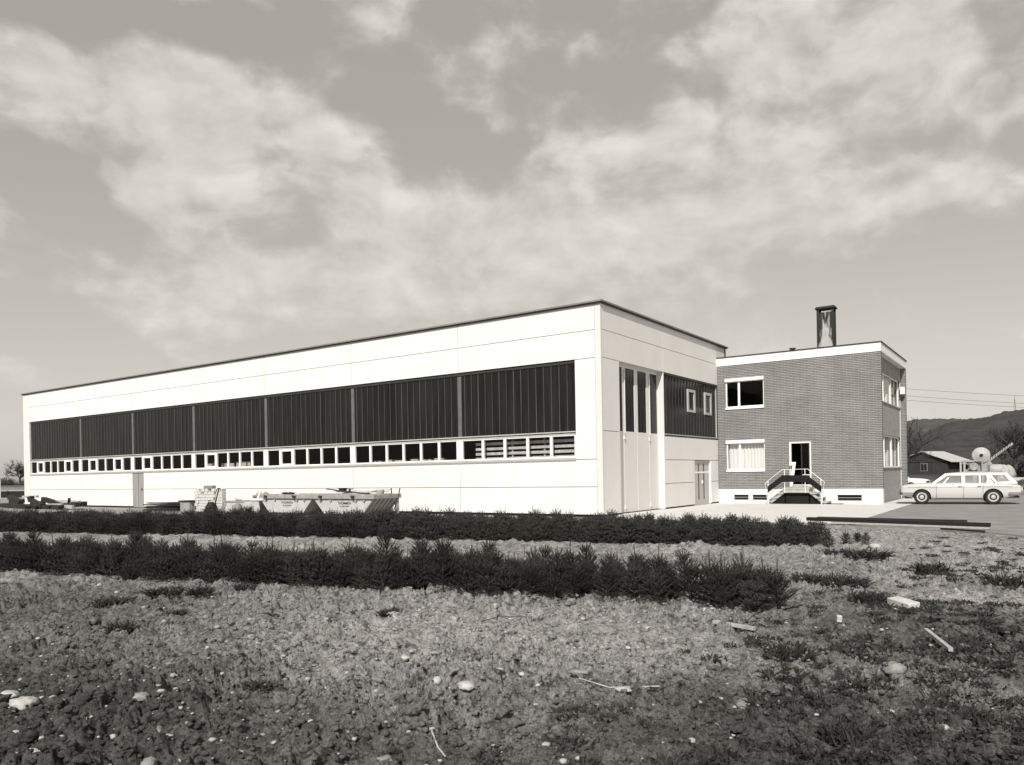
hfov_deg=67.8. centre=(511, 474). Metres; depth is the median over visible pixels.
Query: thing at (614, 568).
spruce seedling
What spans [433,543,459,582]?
spruce seedling
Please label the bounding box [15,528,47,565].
spruce seedling
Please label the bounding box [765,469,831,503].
entrance stairs
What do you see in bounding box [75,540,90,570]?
spruce seedling
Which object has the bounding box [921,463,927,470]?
window
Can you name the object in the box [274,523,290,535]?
spruce seedling
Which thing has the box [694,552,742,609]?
spruce seedling
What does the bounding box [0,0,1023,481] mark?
sky
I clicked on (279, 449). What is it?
window
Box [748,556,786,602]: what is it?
spruce seedling
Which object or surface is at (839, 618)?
cup
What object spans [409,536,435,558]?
spruce seedling
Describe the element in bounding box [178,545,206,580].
spruce seedling
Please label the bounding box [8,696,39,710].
stone
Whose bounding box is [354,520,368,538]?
spruce seedling
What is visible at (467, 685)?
stone
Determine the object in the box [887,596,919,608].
concrete kerbstone
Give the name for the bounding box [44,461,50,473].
window
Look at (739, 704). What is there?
stone
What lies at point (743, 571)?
spruce seedling
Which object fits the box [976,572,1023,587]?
weed tuft
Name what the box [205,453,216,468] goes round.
window
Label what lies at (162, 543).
spruce seedling
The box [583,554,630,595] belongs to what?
spruce seedling
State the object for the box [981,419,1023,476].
bare tree
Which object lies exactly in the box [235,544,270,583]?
spruce seedling
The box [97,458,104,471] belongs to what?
window
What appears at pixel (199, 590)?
weed tuft
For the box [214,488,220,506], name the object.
pickaxe
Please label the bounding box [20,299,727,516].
production hall
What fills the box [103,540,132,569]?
spruce seedling
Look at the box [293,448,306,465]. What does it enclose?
window
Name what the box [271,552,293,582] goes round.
spruce seedling
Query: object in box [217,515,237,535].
spruce seedling
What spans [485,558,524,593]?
spruce seedling
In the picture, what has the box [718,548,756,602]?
spruce seedling
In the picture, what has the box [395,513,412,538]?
spruce seedling
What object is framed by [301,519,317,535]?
spruce seedling
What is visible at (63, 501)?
timber beam
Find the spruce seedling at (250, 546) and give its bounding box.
[243,539,259,555]
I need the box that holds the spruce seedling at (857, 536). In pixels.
[852,532,861,542]
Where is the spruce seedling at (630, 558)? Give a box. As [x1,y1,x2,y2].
[622,544,651,582]
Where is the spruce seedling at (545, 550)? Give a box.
[537,544,553,582]
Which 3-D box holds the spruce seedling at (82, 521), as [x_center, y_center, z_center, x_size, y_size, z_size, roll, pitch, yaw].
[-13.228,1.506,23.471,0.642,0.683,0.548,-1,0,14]
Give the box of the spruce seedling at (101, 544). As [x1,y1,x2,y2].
[85,538,107,572]
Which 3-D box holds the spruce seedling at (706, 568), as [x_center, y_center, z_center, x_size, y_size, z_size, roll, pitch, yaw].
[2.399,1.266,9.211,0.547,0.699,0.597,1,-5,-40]
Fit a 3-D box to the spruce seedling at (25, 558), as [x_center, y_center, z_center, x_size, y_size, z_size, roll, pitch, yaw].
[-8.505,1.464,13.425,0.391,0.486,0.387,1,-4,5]
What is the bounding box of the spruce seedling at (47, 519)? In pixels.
[41,512,55,533]
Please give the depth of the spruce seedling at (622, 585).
9.46 m
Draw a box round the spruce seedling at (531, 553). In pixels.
[518,547,549,585]
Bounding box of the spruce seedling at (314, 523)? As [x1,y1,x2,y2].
[308,513,324,535]
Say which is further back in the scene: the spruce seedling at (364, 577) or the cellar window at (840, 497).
the cellar window at (840, 497)
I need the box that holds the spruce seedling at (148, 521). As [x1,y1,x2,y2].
[138,518,153,533]
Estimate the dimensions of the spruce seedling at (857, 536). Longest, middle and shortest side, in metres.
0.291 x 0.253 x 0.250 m
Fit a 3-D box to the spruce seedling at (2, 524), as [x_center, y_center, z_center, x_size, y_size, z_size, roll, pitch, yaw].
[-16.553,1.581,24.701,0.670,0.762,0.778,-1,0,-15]
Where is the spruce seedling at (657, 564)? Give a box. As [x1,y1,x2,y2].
[643,544,682,584]
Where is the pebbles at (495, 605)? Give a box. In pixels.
[18,530,1002,656]
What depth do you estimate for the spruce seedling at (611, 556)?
10.35 m
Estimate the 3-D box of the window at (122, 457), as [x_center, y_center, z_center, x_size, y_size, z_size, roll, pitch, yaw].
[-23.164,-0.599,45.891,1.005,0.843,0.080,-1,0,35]
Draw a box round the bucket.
[376,489,383,494]
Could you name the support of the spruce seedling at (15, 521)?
on the ground
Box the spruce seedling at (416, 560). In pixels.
[403,551,432,588]
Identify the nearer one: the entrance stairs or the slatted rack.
the slatted rack
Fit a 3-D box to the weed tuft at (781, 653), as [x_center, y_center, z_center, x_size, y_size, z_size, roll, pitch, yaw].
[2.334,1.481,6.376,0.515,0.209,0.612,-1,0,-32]
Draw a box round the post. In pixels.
[962,462,966,481]
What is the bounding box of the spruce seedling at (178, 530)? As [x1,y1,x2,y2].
[172,522,187,533]
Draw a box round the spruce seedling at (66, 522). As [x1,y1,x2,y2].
[60,515,73,532]
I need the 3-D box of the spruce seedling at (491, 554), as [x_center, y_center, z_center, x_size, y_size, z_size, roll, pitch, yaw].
[-0.332,1.226,10.320,0.748,0.754,0.636,-1,0,17]
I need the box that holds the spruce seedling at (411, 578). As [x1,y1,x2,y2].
[396,555,426,588]
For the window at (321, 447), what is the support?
in the production hall
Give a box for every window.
[37,461,43,473]
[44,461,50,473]
[57,460,64,472]
[65,460,71,472]
[72,460,78,472]
[81,459,88,472]
[89,459,96,471]
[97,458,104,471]
[105,458,113,471]
[114,457,122,471]
[122,457,130,470]
[133,456,142,470]
[142,456,151,470]
[152,455,161,469]
[161,455,171,469]
[171,454,181,469]
[182,454,191,468]
[194,453,204,468]
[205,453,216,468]
[216,452,227,467]
[228,451,239,467]
[240,451,251,467]
[252,450,263,466]
[267,449,279,466]
[280,449,292,465]
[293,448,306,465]
[307,447,320,465]
[321,447,335,464]
[336,446,350,464]
[354,445,369,463]
[370,444,386,463]
[386,443,403,462]
[403,442,420,462]
[421,442,438,461]
[439,441,457,461]
[462,439,482,460]
[483,438,504,459]
[504,437,527,459]
[527,436,550,458]
[551,435,575,457]
[687,389,695,412]
[704,392,711,414]
[725,376,763,409]
[726,439,764,471]
[735,495,748,499]
[753,495,767,499]
[838,495,861,500]
[882,372,900,408]
[883,435,901,467]
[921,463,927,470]
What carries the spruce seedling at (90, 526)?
on the ground
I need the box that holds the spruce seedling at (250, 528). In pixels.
[243,520,256,535]
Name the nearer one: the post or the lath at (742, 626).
the lath at (742, 626)
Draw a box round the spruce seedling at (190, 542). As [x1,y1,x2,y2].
[181,531,202,552]
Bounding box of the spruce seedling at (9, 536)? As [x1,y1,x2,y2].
[1,530,18,543]
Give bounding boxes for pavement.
[612,498,916,523]
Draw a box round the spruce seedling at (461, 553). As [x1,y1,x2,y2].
[445,550,467,584]
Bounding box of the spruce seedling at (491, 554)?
[465,537,508,583]
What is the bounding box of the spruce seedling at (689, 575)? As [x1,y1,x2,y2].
[672,559,713,599]
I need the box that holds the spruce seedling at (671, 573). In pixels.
[656,558,688,591]
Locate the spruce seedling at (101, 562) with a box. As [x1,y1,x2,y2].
[85,542,117,575]
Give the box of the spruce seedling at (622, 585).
[617,559,648,595]
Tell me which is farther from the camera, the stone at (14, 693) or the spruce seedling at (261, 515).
the spruce seedling at (261, 515)
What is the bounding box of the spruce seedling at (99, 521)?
[90,512,107,533]
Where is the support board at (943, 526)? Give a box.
[831,522,991,528]
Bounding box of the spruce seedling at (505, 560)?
[504,555,523,588]
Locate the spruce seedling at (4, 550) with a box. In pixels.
[0,545,14,571]
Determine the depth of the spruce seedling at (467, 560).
10.53 m
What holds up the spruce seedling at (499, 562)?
on the ground
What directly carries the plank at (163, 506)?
on the plank at (164, 507)
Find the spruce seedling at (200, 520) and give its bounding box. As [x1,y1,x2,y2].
[195,512,213,533]
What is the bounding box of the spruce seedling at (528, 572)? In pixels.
[514,558,545,592]
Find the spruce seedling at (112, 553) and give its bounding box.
[90,541,130,577]
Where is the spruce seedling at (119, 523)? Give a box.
[108,516,129,534]
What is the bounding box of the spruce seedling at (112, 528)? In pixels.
[106,522,118,533]
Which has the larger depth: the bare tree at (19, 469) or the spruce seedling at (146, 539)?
the bare tree at (19, 469)
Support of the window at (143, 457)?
in the production hall
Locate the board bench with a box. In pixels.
[223,500,244,511]
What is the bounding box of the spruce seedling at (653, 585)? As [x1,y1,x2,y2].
[637,563,672,602]
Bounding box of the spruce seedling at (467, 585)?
[442,545,494,594]
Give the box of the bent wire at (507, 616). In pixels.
[481,616,527,622]
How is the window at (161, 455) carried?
in the production hall
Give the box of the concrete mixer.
[964,447,990,481]
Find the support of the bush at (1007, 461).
on the ground
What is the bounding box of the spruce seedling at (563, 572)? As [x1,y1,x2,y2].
[549,559,571,586]
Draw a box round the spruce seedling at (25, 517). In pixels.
[12,509,33,531]
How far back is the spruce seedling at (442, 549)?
10.15 m
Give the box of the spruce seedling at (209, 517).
[200,512,217,533]
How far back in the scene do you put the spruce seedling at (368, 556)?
10.94 m
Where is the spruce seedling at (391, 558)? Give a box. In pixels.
[368,549,399,586]
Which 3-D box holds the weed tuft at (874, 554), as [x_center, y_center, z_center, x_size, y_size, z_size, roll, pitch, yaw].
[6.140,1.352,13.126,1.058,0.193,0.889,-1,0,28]
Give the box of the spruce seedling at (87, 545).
[75,538,94,570]
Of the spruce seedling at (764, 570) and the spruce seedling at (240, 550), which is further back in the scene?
the spruce seedling at (240, 550)
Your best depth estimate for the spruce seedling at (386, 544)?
11.69 m
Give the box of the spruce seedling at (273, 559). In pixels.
[254,548,287,582]
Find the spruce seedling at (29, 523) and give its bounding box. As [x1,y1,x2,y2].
[22,512,39,531]
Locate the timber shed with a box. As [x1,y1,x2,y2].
[908,451,974,475]
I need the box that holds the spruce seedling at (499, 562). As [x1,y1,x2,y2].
[484,549,509,588]
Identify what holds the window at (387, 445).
in the production hall
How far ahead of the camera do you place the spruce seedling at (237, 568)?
11.54 m
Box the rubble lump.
[20,504,31,506]
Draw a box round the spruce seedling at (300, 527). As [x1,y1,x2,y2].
[291,517,307,536]
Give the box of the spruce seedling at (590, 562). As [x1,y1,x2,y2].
[580,555,599,590]
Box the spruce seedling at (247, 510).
[238,504,259,534]
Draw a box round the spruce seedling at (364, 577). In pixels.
[349,558,376,590]
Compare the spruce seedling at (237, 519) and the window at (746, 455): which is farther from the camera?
the window at (746, 455)
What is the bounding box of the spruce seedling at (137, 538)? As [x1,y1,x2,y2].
[124,529,147,556]
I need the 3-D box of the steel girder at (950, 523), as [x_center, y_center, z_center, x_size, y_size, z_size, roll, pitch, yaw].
[10.451,1.311,20.983,0.160,0.100,4.792,-1,0,-42]
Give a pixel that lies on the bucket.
(380, 491)
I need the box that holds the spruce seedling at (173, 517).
[161,507,182,533]
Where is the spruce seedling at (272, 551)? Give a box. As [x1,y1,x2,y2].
[257,538,286,579]
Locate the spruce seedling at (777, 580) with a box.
[757,558,802,609]
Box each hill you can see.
[907,409,1023,467]
[907,418,966,445]
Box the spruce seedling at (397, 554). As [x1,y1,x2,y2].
[389,547,408,583]
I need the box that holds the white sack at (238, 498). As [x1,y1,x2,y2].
[235,497,244,500]
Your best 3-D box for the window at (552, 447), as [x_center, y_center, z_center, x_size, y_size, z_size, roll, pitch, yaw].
[1.951,-1.028,28.481,1.076,0.843,0.080,-1,0,35]
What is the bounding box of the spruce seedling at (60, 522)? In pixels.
[56,511,67,532]
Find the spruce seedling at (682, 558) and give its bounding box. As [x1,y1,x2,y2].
[669,547,700,591]
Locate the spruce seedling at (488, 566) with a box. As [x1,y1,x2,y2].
[469,547,504,595]
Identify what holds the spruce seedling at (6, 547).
on the ground
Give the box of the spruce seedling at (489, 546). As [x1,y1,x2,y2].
[476,538,503,583]
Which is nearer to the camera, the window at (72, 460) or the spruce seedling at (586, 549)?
the spruce seedling at (586, 549)
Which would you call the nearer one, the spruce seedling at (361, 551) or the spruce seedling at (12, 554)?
the spruce seedling at (361, 551)
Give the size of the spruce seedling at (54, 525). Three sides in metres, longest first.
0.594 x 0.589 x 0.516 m
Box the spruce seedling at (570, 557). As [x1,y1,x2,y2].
[553,539,584,580]
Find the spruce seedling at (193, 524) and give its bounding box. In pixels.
[185,517,201,533]
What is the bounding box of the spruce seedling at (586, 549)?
[578,542,599,576]
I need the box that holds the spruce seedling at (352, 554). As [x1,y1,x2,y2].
[345,539,370,578]
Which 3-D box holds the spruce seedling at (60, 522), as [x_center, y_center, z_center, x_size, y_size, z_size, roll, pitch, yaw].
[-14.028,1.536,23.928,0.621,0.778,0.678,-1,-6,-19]
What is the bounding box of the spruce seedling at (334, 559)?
[317,547,347,585]
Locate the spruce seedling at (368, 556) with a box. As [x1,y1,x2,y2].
[349,548,385,585]
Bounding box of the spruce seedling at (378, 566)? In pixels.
[361,555,400,589]
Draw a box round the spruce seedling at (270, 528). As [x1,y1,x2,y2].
[261,516,281,536]
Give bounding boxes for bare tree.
[2,461,23,484]
[907,417,947,468]
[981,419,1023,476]
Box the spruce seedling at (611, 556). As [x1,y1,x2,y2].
[598,550,621,574]
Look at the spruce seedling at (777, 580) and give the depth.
8.56 m
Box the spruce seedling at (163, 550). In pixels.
[146,543,176,575]
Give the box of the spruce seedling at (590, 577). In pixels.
[582,557,602,593]
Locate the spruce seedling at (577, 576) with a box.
[558,557,592,599]
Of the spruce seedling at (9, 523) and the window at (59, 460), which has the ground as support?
the spruce seedling at (9, 523)
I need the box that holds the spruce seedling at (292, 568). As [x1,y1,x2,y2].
[275,541,305,585]
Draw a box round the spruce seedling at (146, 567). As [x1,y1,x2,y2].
[137,553,162,580]
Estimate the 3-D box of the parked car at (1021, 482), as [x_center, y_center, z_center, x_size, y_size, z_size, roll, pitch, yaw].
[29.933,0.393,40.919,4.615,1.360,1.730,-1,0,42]
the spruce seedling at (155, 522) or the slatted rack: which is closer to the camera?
the spruce seedling at (155, 522)
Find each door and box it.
[133,473,144,506]
[694,460,701,504]
[701,460,709,503]
[793,443,809,486]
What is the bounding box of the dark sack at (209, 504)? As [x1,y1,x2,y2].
[205,502,216,508]
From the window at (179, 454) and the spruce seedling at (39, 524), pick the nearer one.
the spruce seedling at (39, 524)
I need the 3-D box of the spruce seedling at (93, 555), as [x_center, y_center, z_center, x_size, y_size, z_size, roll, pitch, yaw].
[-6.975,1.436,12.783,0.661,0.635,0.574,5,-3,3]
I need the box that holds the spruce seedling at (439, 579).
[430,563,452,586]
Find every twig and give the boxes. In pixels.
[431,730,445,756]
[579,678,659,687]
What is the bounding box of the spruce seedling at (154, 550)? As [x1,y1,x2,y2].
[138,536,160,570]
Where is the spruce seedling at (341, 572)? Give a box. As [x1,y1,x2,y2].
[325,555,355,586]
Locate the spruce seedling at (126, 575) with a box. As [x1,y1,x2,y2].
[110,558,136,580]
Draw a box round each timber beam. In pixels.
[0,503,22,507]
[7,495,23,503]
[16,504,45,507]
[22,495,38,497]
[30,498,44,507]
[34,505,61,509]
[41,497,64,504]
[55,500,80,502]
[57,504,74,508]
[65,501,86,505]
[71,502,79,506]
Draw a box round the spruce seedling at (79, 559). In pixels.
[63,552,92,572]
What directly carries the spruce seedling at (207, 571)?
on the ground
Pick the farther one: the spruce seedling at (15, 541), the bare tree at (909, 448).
the bare tree at (909, 448)
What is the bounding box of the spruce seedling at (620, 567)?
[605,553,625,589]
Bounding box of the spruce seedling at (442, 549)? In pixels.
[422,535,462,589]
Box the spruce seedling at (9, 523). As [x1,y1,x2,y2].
[0,515,16,531]
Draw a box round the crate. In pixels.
[178,500,195,511]
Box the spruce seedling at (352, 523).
[339,515,366,537]
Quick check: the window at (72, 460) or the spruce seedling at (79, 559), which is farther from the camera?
the window at (72, 460)
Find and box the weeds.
[469,536,1023,764]
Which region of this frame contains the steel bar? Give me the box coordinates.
[940,528,984,531]
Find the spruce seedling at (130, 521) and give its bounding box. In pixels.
[120,516,145,532]
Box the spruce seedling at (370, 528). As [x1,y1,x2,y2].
[364,518,378,535]
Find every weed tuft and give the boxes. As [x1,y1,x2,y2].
[86,595,140,608]
[100,618,141,634]
[140,584,188,596]
[158,608,189,615]
[183,584,215,595]
[231,582,257,590]
[239,678,276,691]
[373,607,407,617]
[758,638,823,663]
[787,570,823,583]
[798,570,860,588]
[808,712,891,745]
[813,547,855,556]
[830,576,873,588]
[838,547,901,559]
[840,588,894,602]
[901,560,956,574]
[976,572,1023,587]
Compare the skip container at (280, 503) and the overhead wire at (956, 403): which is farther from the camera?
the overhead wire at (956, 403)
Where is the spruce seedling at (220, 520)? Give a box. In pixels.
[205,511,225,534]
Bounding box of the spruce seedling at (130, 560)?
[118,549,139,578]
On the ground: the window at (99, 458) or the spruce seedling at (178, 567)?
the spruce seedling at (178, 567)
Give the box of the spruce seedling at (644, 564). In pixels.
[623,555,654,591]
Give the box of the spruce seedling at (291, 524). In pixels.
[283,513,300,535]
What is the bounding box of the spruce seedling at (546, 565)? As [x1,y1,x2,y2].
[542,554,553,575]
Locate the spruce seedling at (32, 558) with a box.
[22,538,51,572]
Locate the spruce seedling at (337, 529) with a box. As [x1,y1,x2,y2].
[330,515,348,538]
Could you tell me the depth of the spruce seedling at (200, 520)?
21.79 m
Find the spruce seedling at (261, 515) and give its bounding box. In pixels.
[251,513,268,535]
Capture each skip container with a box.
[259,493,338,514]
[312,493,400,513]
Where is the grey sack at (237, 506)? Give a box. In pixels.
[233,503,241,509]
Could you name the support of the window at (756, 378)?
in the office building
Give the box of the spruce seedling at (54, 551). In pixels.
[36,534,69,574]
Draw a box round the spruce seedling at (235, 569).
[228,555,244,580]
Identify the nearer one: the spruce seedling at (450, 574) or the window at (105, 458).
the spruce seedling at (450, 574)
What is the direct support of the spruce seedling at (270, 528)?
on the ground
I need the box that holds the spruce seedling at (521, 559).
[516,549,530,587]
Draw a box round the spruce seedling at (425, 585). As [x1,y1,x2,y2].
[412,563,434,588]
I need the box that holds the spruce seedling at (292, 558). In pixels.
[280,544,301,580]
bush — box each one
[0,477,18,484]
[992,455,1023,476]
[1017,458,1023,476]
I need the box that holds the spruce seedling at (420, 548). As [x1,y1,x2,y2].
[401,531,435,577]
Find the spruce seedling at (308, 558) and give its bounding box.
[285,538,335,586]
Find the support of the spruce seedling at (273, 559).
on the ground
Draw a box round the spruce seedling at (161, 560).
[141,547,176,580]
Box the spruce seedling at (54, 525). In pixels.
[46,516,60,532]
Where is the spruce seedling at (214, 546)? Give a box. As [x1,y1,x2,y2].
[205,535,228,554]
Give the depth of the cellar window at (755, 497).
36.38 m
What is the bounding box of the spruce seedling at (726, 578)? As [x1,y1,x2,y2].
[706,562,744,605]
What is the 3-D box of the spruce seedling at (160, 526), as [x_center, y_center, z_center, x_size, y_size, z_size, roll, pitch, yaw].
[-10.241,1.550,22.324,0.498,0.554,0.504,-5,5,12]
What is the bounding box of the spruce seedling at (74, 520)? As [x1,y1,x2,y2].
[61,514,83,532]
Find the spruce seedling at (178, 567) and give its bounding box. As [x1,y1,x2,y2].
[167,543,196,580]
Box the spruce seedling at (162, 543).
[149,538,169,553]
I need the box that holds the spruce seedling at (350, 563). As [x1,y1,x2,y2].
[336,550,357,584]
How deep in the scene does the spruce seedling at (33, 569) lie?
13.47 m
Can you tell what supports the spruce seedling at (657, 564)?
on the ground
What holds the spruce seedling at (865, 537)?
on the ground
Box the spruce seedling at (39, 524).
[33,516,47,530]
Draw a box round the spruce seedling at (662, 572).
[643,562,679,597]
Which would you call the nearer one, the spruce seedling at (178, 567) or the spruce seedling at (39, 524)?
the spruce seedling at (178, 567)
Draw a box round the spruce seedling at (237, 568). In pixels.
[222,549,258,583]
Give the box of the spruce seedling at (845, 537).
[839,528,853,543]
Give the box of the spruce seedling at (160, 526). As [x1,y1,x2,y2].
[155,521,168,533]
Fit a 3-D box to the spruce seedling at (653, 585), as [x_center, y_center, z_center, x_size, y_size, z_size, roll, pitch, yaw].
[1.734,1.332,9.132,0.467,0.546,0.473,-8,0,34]
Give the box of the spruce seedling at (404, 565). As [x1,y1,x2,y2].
[383,548,420,586]
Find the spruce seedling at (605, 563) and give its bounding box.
[588,557,620,598]
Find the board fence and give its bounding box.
[1,490,24,497]
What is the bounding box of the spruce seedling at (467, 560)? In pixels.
[456,544,481,582]
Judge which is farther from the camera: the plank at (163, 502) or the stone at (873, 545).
the plank at (163, 502)
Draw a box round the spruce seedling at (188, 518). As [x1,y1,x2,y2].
[175,509,198,533]
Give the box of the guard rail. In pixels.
[1012,477,1023,483]
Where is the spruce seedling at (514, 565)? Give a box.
[494,559,525,592]
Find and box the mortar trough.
[242,491,267,511]
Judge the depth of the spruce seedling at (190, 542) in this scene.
13.26 m
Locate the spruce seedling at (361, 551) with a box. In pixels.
[352,546,375,581]
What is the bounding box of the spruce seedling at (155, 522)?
[147,519,161,532]
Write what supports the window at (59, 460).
in the production hall
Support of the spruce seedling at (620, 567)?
on the ground
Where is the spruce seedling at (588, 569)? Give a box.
[565,552,599,592]
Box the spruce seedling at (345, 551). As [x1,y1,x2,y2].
[337,534,358,564]
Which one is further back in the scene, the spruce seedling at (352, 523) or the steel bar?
the spruce seedling at (352, 523)
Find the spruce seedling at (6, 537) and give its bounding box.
[0,531,22,549]
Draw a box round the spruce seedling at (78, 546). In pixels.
[67,538,89,553]
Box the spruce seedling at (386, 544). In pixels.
[372,530,401,576]
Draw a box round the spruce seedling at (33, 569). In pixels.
[23,539,57,570]
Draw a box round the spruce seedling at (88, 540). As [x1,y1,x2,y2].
[73,534,96,550]
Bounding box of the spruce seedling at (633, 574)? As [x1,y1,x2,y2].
[614,562,648,600]
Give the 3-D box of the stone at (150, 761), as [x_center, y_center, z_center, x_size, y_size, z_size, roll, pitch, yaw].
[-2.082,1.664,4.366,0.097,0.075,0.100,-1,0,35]
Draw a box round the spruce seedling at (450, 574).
[430,555,455,582]
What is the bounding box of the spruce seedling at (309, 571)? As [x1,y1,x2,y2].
[300,546,331,584]
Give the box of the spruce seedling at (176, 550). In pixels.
[160,538,194,577]
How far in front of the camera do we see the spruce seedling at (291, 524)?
20.54 m
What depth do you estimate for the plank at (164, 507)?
39.08 m
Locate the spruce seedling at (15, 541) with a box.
[6,537,22,566]
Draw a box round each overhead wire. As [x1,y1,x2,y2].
[909,400,1010,406]
[914,389,1019,395]
[914,396,1023,403]
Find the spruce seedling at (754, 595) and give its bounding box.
[735,572,773,611]
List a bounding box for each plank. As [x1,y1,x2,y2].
[143,504,179,505]
[143,509,179,510]
[146,506,179,506]
[147,502,179,503]
[149,502,179,503]
[150,507,179,508]
[326,489,367,493]
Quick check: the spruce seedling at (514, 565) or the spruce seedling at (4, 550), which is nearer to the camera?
the spruce seedling at (514, 565)
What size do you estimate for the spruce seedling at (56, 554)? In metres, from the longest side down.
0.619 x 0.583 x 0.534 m
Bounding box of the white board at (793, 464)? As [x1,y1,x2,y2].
[789,462,795,486]
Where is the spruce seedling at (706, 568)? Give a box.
[687,550,723,601]
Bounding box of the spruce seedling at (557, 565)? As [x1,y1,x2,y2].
[535,547,574,594]
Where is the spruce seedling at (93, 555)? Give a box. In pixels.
[71,541,115,574]
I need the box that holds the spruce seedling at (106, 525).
[100,519,112,533]
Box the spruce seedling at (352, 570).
[338,558,363,588]
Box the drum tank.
[988,464,1002,480]
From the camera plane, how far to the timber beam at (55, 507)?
43.84 m
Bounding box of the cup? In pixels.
[836,615,841,622]
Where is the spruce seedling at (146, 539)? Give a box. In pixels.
[136,533,158,550]
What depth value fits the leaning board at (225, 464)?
41.16 m
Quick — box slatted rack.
[476,437,574,458]
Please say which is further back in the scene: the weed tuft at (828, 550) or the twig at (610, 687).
the weed tuft at (828, 550)
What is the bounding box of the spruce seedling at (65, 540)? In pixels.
[49,529,74,549]
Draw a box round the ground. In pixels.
[0,468,1023,764]
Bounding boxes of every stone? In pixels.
[0,690,18,698]
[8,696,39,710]
[132,692,150,702]
[140,757,157,764]
[376,755,392,760]
[401,655,409,659]
[427,650,441,654]
[433,676,441,684]
[456,680,475,690]
[568,669,589,674]
[613,686,631,691]
[735,698,756,708]
[868,543,880,548]
[881,661,906,674]
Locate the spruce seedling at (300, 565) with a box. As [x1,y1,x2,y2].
[287,549,305,579]
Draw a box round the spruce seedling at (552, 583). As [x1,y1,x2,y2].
[538,570,564,599]
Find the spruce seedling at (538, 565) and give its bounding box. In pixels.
[516,549,548,593]
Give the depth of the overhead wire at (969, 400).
259.96 m
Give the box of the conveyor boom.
[982,443,1012,481]
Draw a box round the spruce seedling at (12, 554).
[0,539,31,571]
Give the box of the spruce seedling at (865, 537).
[860,532,871,544]
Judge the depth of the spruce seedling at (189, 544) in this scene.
12.19 m
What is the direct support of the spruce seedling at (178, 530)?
on the ground
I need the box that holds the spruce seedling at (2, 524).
[0,514,9,531]
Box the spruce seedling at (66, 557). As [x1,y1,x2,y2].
[48,550,81,575]
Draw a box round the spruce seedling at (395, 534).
[389,528,403,538]
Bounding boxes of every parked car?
[898,472,1023,503]
[908,477,929,483]
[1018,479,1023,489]
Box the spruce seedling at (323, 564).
[305,547,337,586]
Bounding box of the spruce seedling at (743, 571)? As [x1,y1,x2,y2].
[724,552,764,600]
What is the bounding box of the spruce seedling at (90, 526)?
[82,516,97,532]
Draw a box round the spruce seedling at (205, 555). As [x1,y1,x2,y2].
[196,549,214,580]
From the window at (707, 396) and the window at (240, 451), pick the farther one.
the window at (240, 451)
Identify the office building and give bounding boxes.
[716,305,907,503]
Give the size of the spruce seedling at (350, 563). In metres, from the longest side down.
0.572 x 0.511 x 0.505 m
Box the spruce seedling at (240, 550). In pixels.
[229,543,250,560]
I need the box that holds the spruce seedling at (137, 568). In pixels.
[129,552,146,579]
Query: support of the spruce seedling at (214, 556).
on the ground
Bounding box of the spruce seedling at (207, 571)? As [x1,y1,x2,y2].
[191,553,223,582]
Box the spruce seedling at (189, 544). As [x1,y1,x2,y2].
[171,536,204,576]
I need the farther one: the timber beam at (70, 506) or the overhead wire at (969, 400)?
the overhead wire at (969, 400)
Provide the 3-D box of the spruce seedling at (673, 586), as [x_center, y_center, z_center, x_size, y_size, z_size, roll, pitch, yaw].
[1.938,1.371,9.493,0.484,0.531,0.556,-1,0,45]
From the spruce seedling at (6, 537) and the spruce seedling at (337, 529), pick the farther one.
the spruce seedling at (337, 529)
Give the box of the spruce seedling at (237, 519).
[229,508,246,532]
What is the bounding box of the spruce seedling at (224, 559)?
[209,540,241,581]
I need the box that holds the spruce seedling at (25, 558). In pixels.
[15,543,35,568]
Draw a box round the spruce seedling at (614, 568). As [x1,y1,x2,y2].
[602,554,624,591]
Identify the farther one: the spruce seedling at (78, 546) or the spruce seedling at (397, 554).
the spruce seedling at (78, 546)
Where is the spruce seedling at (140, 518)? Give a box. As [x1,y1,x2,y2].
[125,511,149,533]
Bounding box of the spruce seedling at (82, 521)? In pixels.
[71,512,89,531]
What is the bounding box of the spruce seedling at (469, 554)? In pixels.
[454,549,479,587]
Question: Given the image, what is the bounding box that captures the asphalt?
[848,490,1023,536]
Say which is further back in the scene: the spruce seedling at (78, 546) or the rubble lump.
the rubble lump
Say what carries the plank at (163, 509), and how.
on the ground
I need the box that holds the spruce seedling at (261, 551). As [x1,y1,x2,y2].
[255,537,281,570]
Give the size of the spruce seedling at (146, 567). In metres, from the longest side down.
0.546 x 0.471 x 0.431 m
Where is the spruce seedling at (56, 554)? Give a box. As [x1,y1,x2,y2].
[45,541,66,569]
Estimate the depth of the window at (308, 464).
36.56 m
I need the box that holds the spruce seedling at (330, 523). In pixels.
[314,514,336,536]
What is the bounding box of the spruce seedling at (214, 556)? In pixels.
[204,535,241,576]
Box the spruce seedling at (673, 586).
[662,563,688,600]
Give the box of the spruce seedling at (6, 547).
[0,536,13,566]
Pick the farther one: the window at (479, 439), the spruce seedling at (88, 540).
the window at (479, 439)
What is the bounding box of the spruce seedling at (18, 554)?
[7,539,30,569]
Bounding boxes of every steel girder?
[806,517,990,526]
[824,517,966,521]
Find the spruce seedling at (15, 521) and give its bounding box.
[10,517,24,531]
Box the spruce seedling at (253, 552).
[242,543,260,565]
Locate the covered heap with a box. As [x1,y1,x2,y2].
[996,464,1016,480]
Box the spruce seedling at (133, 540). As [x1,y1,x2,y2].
[118,529,144,566]
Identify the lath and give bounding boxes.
[712,620,755,630]
[924,628,952,651]
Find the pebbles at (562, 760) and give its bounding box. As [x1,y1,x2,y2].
[0,610,993,764]

